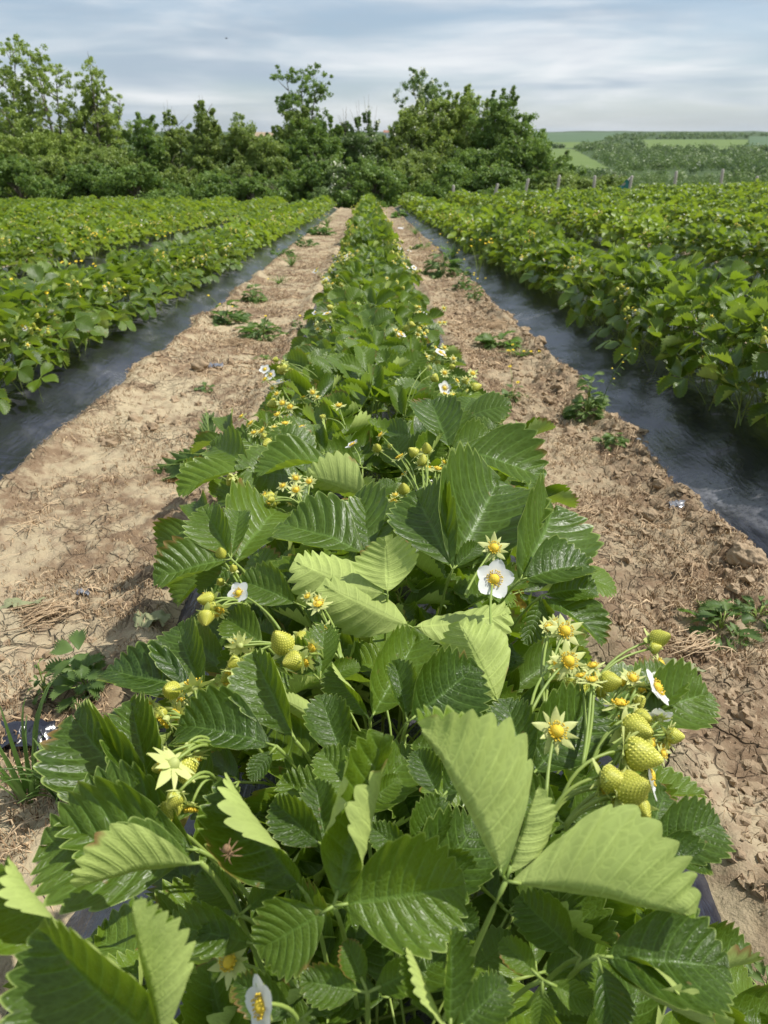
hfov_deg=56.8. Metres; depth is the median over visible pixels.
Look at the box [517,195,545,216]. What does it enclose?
strawberry plant
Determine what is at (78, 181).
shrub
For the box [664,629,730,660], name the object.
straw tangle
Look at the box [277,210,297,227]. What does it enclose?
strawberry plant
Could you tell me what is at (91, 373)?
mulch film
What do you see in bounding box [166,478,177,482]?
dried plant
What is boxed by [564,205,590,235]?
strawberry plant
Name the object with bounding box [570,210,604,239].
strawberry plant
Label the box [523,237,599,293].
strawberry plant
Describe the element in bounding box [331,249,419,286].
strawberry plant
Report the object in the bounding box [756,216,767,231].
strawberry plant
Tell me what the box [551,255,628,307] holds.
strawberry plant
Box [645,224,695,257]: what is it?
strawberry plant
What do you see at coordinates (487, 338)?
weed
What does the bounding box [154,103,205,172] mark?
shrub
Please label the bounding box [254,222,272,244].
strawberry plant
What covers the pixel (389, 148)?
shrub
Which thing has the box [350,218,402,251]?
strawberry plant
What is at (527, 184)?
fence post
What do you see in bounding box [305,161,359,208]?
shrub
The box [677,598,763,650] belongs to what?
weed
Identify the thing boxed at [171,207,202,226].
strawberry plant
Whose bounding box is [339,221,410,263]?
strawberry plant
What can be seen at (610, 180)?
shrub
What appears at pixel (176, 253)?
strawberry plant
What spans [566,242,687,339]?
strawberry plant
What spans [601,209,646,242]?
strawberry plant
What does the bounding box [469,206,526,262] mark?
strawberry plant
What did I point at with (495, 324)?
straw tangle
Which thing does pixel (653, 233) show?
strawberry plant
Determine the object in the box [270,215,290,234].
strawberry plant
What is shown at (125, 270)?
strawberry plant
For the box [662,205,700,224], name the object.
strawberry plant
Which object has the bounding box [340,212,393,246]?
strawberry plant
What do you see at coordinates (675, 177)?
fence post
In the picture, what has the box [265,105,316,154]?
tree
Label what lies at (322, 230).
weed
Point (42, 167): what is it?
shrub
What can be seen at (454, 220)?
strawberry plant
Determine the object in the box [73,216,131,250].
strawberry plant
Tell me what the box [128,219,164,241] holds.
strawberry plant
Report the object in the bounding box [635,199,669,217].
strawberry plant
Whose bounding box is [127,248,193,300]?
strawberry plant
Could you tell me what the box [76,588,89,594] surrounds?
plastic scrap
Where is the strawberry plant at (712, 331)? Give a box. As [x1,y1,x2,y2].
[656,286,767,421]
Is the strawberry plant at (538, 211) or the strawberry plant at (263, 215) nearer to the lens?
the strawberry plant at (263, 215)
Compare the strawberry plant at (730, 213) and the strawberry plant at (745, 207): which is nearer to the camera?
the strawberry plant at (730, 213)
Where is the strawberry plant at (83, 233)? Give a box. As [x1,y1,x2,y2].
[53,227,96,259]
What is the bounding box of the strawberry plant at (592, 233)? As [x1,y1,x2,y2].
[589,219,640,242]
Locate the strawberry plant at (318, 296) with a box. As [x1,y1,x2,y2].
[312,261,429,304]
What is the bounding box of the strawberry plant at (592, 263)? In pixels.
[554,240,646,322]
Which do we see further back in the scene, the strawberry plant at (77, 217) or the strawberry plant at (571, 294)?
the strawberry plant at (77, 217)
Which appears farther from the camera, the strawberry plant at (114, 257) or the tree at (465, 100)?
the tree at (465, 100)
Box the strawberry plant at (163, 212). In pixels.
[150,209,183,235]
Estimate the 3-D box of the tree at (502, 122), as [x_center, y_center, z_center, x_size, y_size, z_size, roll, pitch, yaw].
[5.989,-17.070,34.155,4.525,6.102,4.963,-23,35,-36]
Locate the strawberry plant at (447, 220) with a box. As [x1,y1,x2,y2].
[439,212,457,234]
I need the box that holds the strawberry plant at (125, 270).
[70,260,168,325]
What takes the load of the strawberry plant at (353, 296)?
on the ground at (734, 902)
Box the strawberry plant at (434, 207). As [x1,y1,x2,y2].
[424,201,462,223]
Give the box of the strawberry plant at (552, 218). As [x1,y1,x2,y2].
[544,209,575,228]
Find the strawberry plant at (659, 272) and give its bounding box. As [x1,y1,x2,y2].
[587,250,728,348]
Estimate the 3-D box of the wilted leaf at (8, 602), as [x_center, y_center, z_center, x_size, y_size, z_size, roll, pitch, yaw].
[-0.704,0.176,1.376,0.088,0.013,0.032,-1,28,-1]
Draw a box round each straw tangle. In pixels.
[5,593,82,634]
[6,512,54,538]
[99,429,136,441]
[216,338,257,345]
[416,246,442,250]
[461,318,508,330]
[577,500,597,518]
[589,558,607,566]
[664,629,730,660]
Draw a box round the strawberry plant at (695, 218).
[688,208,729,226]
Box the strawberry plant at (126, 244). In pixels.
[100,223,138,247]
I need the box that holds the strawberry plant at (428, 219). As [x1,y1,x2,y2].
[426,205,445,226]
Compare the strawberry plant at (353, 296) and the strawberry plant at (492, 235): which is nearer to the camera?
the strawberry plant at (353, 296)
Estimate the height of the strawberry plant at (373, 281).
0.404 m
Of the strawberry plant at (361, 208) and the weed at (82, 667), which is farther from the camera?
the strawberry plant at (361, 208)
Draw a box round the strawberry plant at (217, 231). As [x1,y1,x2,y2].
[193,226,251,264]
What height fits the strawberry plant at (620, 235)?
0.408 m
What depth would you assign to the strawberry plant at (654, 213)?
7.36 m
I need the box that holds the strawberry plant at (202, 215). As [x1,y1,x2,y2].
[194,212,212,227]
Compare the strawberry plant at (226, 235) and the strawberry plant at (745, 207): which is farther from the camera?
the strawberry plant at (745, 207)
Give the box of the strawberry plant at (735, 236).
[703,228,766,277]
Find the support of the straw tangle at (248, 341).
on the ground at (734, 902)
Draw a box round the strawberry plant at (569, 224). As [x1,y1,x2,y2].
[565,214,602,237]
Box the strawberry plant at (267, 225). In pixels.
[239,215,282,243]
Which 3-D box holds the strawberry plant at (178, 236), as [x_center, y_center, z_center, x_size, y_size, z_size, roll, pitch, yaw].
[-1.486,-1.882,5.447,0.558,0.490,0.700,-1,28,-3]
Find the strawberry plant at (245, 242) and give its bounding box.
[220,230,251,258]
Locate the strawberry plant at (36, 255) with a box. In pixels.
[7,244,46,274]
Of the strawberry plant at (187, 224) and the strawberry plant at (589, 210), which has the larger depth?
the strawberry plant at (187, 224)
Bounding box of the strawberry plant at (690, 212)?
[672,208,701,226]
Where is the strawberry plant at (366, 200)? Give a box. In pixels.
[350,199,382,215]
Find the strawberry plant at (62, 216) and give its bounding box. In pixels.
[40,210,72,225]
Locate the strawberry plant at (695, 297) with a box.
[612,259,767,379]
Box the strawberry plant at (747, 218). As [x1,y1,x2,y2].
[726,212,766,231]
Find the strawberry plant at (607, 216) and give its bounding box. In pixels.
[587,202,633,242]
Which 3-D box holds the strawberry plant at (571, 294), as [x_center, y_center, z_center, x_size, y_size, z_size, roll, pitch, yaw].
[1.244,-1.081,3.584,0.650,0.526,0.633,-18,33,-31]
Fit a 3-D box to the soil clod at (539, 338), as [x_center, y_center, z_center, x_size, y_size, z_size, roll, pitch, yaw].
[0.789,-0.860,3.579,0.062,0.053,0.064,-14,31,-24]
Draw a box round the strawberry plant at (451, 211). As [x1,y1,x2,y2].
[442,204,467,224]
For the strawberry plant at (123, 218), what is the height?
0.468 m
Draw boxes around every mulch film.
[0,207,336,479]
[0,208,275,290]
[5,255,753,1023]
[394,205,767,560]
[480,210,767,296]
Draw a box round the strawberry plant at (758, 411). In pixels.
[746,382,767,426]
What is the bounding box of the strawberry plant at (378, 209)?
[351,200,390,226]
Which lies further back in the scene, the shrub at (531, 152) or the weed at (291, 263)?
the shrub at (531, 152)
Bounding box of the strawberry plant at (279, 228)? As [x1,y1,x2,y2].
[272,222,283,236]
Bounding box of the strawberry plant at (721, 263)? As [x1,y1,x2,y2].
[712,236,767,280]
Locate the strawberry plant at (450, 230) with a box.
[448,204,492,242]
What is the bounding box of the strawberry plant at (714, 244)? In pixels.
[687,229,752,273]
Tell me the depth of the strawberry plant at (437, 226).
10.63 m
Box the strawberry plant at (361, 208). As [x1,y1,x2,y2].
[347,203,387,227]
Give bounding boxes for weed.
[27,658,55,704]
[42,627,106,713]
[60,260,95,270]
[81,232,105,268]
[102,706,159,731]
[143,407,216,480]
[194,382,215,392]
[207,295,251,325]
[236,315,290,341]
[240,284,267,303]
[253,354,270,359]
[267,275,287,283]
[270,248,296,256]
[276,252,302,265]
[291,229,320,246]
[291,315,306,329]
[306,213,336,235]
[315,212,340,224]
[390,209,407,217]
[403,222,426,234]
[411,239,438,249]
[419,233,471,278]
[438,242,462,256]
[451,259,472,290]
[465,272,485,300]
[471,238,493,277]
[474,330,522,351]
[501,365,527,403]
[503,343,542,356]
[561,371,608,422]
[591,432,629,450]
[600,348,635,408]
[602,432,624,446]
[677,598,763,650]
[728,595,767,634]
[745,960,767,984]
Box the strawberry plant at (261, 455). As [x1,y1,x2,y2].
[152,394,616,614]
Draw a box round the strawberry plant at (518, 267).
[511,239,583,285]
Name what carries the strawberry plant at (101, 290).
on the mulch film at (91, 373)
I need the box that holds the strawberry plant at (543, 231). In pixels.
[504,223,555,277]
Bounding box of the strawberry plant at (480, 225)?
[460,212,513,253]
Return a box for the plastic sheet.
[618,179,628,188]
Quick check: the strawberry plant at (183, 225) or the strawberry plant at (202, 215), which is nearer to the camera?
the strawberry plant at (183, 225)
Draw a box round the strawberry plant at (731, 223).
[720,211,764,227]
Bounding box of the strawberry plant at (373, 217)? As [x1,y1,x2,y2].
[342,213,403,254]
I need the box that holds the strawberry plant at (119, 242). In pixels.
[78,228,124,252]
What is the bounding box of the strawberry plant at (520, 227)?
[484,215,541,271]
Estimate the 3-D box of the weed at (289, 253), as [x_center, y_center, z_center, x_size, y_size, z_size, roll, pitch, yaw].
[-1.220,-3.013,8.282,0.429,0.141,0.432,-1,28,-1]
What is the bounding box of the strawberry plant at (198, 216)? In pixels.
[188,210,208,229]
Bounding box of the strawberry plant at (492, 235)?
[472,232,521,264]
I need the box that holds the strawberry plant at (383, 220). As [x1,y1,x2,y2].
[346,219,400,245]
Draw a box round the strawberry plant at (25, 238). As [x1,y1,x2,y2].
[0,228,56,268]
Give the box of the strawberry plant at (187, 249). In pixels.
[151,240,219,283]
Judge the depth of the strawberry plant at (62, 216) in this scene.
10.27 m
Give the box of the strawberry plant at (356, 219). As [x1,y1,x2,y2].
[339,216,378,250]
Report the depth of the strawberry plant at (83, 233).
6.93 m
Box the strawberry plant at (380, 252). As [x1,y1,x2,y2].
[332,244,422,284]
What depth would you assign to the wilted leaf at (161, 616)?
1.29 m
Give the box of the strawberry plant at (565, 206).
[549,199,585,232]
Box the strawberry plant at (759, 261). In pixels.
[744,240,767,276]
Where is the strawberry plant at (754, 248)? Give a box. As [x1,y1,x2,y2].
[723,232,767,284]
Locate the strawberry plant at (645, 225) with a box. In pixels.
[628,221,683,254]
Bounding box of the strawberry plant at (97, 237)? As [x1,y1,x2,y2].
[70,225,115,251]
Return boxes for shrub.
[0,124,56,198]
[0,152,70,199]
[3,153,84,198]
[11,128,95,195]
[52,128,143,197]
[57,157,134,199]
[88,161,189,198]
[115,112,177,173]
[146,164,199,191]
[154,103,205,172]
[170,167,249,201]
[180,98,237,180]
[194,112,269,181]
[206,170,302,201]
[237,135,302,182]
[268,174,344,207]
[277,152,364,207]
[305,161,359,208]
[331,154,413,207]
[338,98,389,207]
[355,158,436,204]
[373,130,404,168]
[392,146,446,196]
[414,161,481,202]
[436,147,506,175]
[462,164,530,195]
[475,130,587,190]
[528,170,590,189]
[561,171,631,189]
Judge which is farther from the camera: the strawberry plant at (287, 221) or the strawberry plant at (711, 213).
the strawberry plant at (287, 221)
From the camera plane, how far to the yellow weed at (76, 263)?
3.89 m
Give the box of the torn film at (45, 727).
[0,718,58,750]
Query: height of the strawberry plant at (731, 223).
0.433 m
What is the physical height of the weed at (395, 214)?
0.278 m
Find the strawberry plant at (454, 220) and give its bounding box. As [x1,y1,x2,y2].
[443,209,473,237]
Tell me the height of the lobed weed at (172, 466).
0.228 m
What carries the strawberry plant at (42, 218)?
on the mulch film
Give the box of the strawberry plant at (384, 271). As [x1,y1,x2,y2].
[322,261,424,303]
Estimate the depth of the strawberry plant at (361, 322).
2.18 m
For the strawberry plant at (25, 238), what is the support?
on the mulch film at (88, 261)
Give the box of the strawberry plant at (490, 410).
[180,363,555,498]
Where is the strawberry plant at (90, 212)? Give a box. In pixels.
[72,207,102,225]
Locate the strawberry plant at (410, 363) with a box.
[190,344,485,476]
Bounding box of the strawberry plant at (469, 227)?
[456,214,485,243]
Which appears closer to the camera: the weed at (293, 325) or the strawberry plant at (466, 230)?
the weed at (293, 325)
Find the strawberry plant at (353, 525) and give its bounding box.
[158,442,591,785]
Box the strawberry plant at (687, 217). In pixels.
[676,212,707,227]
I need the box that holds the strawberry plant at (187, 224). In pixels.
[172,212,195,231]
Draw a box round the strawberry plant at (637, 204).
[625,203,651,216]
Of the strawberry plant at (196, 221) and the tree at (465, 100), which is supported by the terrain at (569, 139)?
the tree at (465, 100)
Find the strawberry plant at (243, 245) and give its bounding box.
[222,238,254,261]
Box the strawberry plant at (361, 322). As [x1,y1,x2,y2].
[265,307,465,419]
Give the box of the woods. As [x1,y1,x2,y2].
[0,131,767,190]
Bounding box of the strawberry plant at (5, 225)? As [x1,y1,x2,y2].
[0,217,16,230]
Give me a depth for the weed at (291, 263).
7.22 m
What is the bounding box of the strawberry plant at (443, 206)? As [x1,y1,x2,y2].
[431,201,458,229]
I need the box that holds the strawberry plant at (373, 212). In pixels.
[352,210,387,222]
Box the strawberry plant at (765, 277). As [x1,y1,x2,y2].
[760,271,767,281]
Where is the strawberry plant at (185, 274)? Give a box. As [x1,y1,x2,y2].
[158,260,201,296]
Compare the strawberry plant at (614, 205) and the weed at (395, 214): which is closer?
the strawberry plant at (614, 205)
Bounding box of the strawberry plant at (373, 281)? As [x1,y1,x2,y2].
[307,268,423,323]
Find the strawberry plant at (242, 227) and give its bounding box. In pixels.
[206,221,260,254]
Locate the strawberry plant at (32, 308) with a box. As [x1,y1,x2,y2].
[0,298,79,383]
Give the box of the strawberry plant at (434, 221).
[432,209,455,230]
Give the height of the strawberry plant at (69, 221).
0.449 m
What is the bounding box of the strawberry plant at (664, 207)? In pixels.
[652,200,687,226]
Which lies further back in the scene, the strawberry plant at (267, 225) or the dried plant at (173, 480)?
the strawberry plant at (267, 225)
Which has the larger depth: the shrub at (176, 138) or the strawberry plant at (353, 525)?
the shrub at (176, 138)
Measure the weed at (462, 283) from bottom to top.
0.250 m
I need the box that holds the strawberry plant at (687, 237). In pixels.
[663,222,719,264]
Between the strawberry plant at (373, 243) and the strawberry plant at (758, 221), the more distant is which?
the strawberry plant at (758, 221)
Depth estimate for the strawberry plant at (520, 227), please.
5.75 m
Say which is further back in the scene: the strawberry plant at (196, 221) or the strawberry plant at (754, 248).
the strawberry plant at (196, 221)
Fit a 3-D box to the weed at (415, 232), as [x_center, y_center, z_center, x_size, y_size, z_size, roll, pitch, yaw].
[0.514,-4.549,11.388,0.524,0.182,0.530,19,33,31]
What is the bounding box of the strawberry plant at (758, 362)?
[696,291,767,427]
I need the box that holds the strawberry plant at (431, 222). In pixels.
[430,209,449,229]
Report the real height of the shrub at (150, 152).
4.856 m
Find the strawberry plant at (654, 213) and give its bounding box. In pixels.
[608,206,667,249]
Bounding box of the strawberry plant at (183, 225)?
[165,217,186,233]
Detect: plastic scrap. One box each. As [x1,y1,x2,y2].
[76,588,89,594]
[208,362,223,367]
[666,499,686,507]
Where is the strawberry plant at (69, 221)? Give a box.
[53,216,111,258]
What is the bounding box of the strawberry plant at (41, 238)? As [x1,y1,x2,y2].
[12,226,68,265]
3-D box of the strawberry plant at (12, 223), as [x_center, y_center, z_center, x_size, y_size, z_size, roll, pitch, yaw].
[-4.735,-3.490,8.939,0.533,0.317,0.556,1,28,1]
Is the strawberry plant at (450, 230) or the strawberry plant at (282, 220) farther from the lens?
the strawberry plant at (282, 220)
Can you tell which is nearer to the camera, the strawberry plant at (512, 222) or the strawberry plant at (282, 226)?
the strawberry plant at (512, 222)
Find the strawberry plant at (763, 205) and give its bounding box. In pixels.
[745,198,767,212]
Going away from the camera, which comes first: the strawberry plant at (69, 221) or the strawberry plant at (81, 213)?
the strawberry plant at (69, 221)
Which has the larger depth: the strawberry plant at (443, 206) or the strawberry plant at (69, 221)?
the strawberry plant at (443, 206)
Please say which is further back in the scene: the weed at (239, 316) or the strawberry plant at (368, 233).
the strawberry plant at (368, 233)
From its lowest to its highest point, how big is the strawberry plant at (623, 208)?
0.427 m
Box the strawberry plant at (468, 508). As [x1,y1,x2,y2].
[96,440,720,1023]
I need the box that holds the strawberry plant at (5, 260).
[0,237,34,280]
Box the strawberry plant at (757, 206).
[747,199,767,213]
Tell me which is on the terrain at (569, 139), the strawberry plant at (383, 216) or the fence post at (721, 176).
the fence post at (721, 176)
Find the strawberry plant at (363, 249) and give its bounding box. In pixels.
[336,245,390,259]
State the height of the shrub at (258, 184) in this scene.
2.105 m
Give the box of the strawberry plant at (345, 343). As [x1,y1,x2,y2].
[275,327,478,435]
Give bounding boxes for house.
[383,130,389,137]
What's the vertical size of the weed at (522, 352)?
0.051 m
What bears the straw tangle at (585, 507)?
on the ground at (734, 902)
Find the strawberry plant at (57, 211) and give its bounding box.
[50,207,80,226]
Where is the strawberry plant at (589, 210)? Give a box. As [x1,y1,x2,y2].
[570,203,605,237]
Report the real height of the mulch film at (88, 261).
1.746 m
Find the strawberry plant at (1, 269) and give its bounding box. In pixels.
[0,263,7,277]
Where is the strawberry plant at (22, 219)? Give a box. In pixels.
[9,217,42,226]
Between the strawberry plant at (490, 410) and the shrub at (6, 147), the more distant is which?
the shrub at (6, 147)
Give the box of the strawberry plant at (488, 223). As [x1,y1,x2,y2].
[473,216,504,259]
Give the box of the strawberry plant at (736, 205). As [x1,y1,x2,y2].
[727,202,756,212]
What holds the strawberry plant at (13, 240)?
on the mulch film at (88, 261)
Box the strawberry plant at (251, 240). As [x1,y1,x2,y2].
[230,230,258,255]
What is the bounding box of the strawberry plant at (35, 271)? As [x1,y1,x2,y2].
[1,264,128,351]
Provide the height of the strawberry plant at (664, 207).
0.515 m
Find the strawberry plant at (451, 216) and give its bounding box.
[442,207,473,234]
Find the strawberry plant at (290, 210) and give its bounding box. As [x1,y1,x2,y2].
[269,205,302,226]
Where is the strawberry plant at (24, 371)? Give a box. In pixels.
[0,299,69,401]
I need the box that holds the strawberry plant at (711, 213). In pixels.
[689,206,737,226]
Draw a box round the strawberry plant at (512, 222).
[487,215,551,266]
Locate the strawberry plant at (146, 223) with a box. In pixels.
[130,217,156,242]
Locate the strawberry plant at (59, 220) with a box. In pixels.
[38,215,68,227]
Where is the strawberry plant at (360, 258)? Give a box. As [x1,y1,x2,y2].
[323,253,423,295]
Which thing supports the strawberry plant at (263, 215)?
on the mulch film at (91, 373)
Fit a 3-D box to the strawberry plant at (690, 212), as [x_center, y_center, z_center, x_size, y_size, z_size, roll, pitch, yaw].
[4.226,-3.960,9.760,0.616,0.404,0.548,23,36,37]
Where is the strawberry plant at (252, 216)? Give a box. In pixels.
[221,213,277,248]
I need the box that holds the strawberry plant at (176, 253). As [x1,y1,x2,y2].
[149,246,210,285]
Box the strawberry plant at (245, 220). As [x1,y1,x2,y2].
[224,215,271,245]
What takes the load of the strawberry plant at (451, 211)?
on the mulch film at (715, 459)
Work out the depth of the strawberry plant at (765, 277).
4.69 m
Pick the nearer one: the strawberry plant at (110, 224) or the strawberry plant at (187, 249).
the strawberry plant at (187, 249)
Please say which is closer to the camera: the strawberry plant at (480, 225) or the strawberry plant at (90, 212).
the strawberry plant at (480, 225)
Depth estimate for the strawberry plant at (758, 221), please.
7.71 m
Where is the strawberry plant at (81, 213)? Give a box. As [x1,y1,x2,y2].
[73,207,97,221]
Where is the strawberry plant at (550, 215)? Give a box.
[546,200,573,227]
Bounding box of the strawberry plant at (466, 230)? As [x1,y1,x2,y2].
[461,212,492,244]
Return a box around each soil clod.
[191,359,208,371]
[535,335,546,345]
[641,508,657,521]
[652,478,665,488]
[685,511,702,520]
[725,542,767,568]
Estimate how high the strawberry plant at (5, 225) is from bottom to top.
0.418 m
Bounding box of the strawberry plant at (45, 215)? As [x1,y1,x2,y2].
[14,210,56,227]
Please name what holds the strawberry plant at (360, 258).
on the ground at (734, 902)
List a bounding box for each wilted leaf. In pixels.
[0,597,45,608]
[132,609,171,629]
[662,657,706,671]
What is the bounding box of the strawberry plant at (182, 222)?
[161,214,193,232]
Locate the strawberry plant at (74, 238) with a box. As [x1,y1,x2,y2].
[41,227,92,261]
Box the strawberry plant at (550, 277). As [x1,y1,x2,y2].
[542,252,603,299]
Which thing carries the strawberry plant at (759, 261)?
on the ground at (734, 902)
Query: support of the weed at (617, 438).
on the ground at (734, 902)
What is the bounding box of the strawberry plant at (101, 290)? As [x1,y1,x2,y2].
[20,258,135,342]
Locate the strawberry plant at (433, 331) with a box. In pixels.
[295,300,447,356]
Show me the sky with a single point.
(582, 65)
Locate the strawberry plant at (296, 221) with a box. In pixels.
[287,213,299,227]
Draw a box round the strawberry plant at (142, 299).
[44,269,156,331]
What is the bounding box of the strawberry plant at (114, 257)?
[105,247,191,310]
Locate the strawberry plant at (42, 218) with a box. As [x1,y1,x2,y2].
[10,212,52,225]
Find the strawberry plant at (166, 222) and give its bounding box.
[146,212,172,236]
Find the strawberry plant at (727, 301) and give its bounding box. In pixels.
[654,285,767,399]
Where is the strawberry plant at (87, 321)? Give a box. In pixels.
[0,278,106,367]
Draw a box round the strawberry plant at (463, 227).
[447,214,486,243]
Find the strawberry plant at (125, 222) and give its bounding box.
[104,217,139,245]
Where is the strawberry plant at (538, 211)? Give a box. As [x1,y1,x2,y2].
[528,202,559,223]
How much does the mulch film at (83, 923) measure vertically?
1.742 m
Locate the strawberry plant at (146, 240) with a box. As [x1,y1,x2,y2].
[115,220,153,243]
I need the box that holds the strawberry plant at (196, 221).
[179,210,203,230]
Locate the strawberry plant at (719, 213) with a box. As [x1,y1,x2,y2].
[704,211,734,225]
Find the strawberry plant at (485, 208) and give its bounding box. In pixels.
[454,204,489,238]
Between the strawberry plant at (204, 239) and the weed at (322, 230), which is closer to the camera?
the strawberry plant at (204, 239)
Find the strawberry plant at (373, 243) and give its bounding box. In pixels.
[336,239,403,260]
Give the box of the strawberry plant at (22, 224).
[7,222,32,228]
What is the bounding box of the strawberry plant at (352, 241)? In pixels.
[336,230,386,270]
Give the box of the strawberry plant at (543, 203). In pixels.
[529,200,552,217]
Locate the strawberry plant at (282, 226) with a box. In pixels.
[257,215,284,236]
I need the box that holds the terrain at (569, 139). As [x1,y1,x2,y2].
[62,131,767,184]
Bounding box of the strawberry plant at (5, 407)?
[0,339,18,414]
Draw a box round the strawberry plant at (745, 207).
[735,203,758,215]
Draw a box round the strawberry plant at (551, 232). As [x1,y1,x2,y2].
[502,221,576,282]
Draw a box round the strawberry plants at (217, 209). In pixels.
[0,178,767,225]
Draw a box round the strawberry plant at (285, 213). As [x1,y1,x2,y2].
[271,210,295,228]
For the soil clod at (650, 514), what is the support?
on the ground at (734, 902)
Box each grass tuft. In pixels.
[0,674,57,804]
[1,737,62,803]
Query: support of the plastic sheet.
hanging from the fence post at (630, 181)
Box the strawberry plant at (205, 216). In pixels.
[196,210,208,227]
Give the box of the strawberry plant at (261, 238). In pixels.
[229,223,262,247]
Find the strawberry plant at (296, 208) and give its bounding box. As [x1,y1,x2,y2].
[285,206,304,218]
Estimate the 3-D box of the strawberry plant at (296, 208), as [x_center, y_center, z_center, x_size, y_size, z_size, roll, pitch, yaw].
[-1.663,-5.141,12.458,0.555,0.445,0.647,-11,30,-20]
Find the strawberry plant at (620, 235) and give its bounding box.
[601,218,653,245]
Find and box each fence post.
[525,178,529,191]
[556,175,560,188]
[592,175,595,187]
[628,175,632,188]
[673,171,677,186]
[719,169,723,185]
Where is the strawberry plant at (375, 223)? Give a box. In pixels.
[340,218,391,250]
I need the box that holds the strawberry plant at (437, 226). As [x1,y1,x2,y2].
[433,210,449,228]
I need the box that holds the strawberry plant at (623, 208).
[618,201,641,212]
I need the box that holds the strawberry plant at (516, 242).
[487,233,569,274]
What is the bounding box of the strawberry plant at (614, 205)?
[584,201,630,238]
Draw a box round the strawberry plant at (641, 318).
[595,279,744,368]
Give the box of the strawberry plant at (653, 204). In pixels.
[642,203,674,222]
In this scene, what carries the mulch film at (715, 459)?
on the ground at (734, 902)
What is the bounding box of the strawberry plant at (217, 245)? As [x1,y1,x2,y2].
[183,233,240,271]
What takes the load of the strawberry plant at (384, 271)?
on the ground at (734, 902)
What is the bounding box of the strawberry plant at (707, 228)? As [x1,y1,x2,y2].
[675,221,743,267]
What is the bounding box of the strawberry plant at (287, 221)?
[264,211,292,231]
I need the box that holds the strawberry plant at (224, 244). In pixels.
[187,230,243,270]
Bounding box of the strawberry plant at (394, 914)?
[0,644,767,1023]
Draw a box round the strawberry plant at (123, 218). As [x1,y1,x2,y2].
[102,213,150,243]
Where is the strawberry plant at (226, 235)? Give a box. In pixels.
[204,232,246,265]
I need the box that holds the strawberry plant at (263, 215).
[234,209,281,242]
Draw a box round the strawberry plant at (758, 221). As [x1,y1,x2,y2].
[753,213,767,233]
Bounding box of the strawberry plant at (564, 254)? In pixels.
[519,242,603,297]
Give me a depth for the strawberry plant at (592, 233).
8.16 m
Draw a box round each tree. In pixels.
[0,33,42,136]
[0,95,45,153]
[12,39,79,154]
[52,97,103,146]
[73,55,120,158]
[81,87,133,149]
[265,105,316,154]
[269,62,333,141]
[277,115,367,207]
[385,98,442,168]
[393,67,473,142]
[417,89,488,170]
[437,82,493,158]
[459,85,552,171]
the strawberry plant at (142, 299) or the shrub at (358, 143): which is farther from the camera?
the shrub at (358, 143)
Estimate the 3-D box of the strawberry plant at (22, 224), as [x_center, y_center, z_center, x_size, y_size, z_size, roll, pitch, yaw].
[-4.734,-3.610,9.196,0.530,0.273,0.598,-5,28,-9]
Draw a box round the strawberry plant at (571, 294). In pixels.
[558,243,675,325]
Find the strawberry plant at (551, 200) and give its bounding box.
[524,198,554,216]
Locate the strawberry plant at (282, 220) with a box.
[268,209,294,229]
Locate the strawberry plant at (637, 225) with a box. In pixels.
[616,216,666,250]
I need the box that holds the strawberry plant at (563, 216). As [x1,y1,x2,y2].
[555,212,589,234]
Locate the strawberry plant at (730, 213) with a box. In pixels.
[710,209,753,228]
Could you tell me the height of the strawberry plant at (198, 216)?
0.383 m
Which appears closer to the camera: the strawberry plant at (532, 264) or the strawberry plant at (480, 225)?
the strawberry plant at (532, 264)
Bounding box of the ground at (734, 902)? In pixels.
[0,206,767,1019]
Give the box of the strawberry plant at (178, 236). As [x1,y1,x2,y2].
[163,232,225,281]
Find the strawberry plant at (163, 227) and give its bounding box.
[141,216,174,239]
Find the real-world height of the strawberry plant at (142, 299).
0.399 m
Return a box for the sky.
[0,0,767,131]
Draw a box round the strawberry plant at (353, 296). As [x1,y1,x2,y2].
[289,286,430,350]
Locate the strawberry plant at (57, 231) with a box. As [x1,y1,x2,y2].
[23,222,84,263]
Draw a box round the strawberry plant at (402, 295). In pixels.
[296,279,443,342]
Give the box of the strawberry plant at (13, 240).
[0,229,41,276]
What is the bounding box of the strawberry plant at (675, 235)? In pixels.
[651,227,708,261]
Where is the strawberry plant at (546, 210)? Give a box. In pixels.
[538,203,558,224]
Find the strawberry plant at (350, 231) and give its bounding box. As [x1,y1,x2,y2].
[333,226,377,261]
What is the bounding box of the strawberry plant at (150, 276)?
[94,261,180,313]
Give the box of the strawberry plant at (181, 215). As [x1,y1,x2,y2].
[170,209,198,232]
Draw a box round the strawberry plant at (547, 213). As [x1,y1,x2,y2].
[538,203,560,226]
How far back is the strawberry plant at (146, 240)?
8.77 m
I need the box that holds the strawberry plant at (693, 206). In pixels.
[663,202,699,224]
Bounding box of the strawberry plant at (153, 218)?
[133,214,167,239]
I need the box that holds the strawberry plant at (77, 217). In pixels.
[54,207,86,228]
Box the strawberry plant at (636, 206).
[631,199,664,207]
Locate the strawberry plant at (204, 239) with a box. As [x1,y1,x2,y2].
[178,234,229,278]
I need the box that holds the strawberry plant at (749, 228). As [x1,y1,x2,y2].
[744,223,767,231]
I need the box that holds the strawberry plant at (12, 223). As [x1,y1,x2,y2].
[0,221,20,230]
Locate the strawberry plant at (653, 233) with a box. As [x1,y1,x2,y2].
[636,222,680,253]

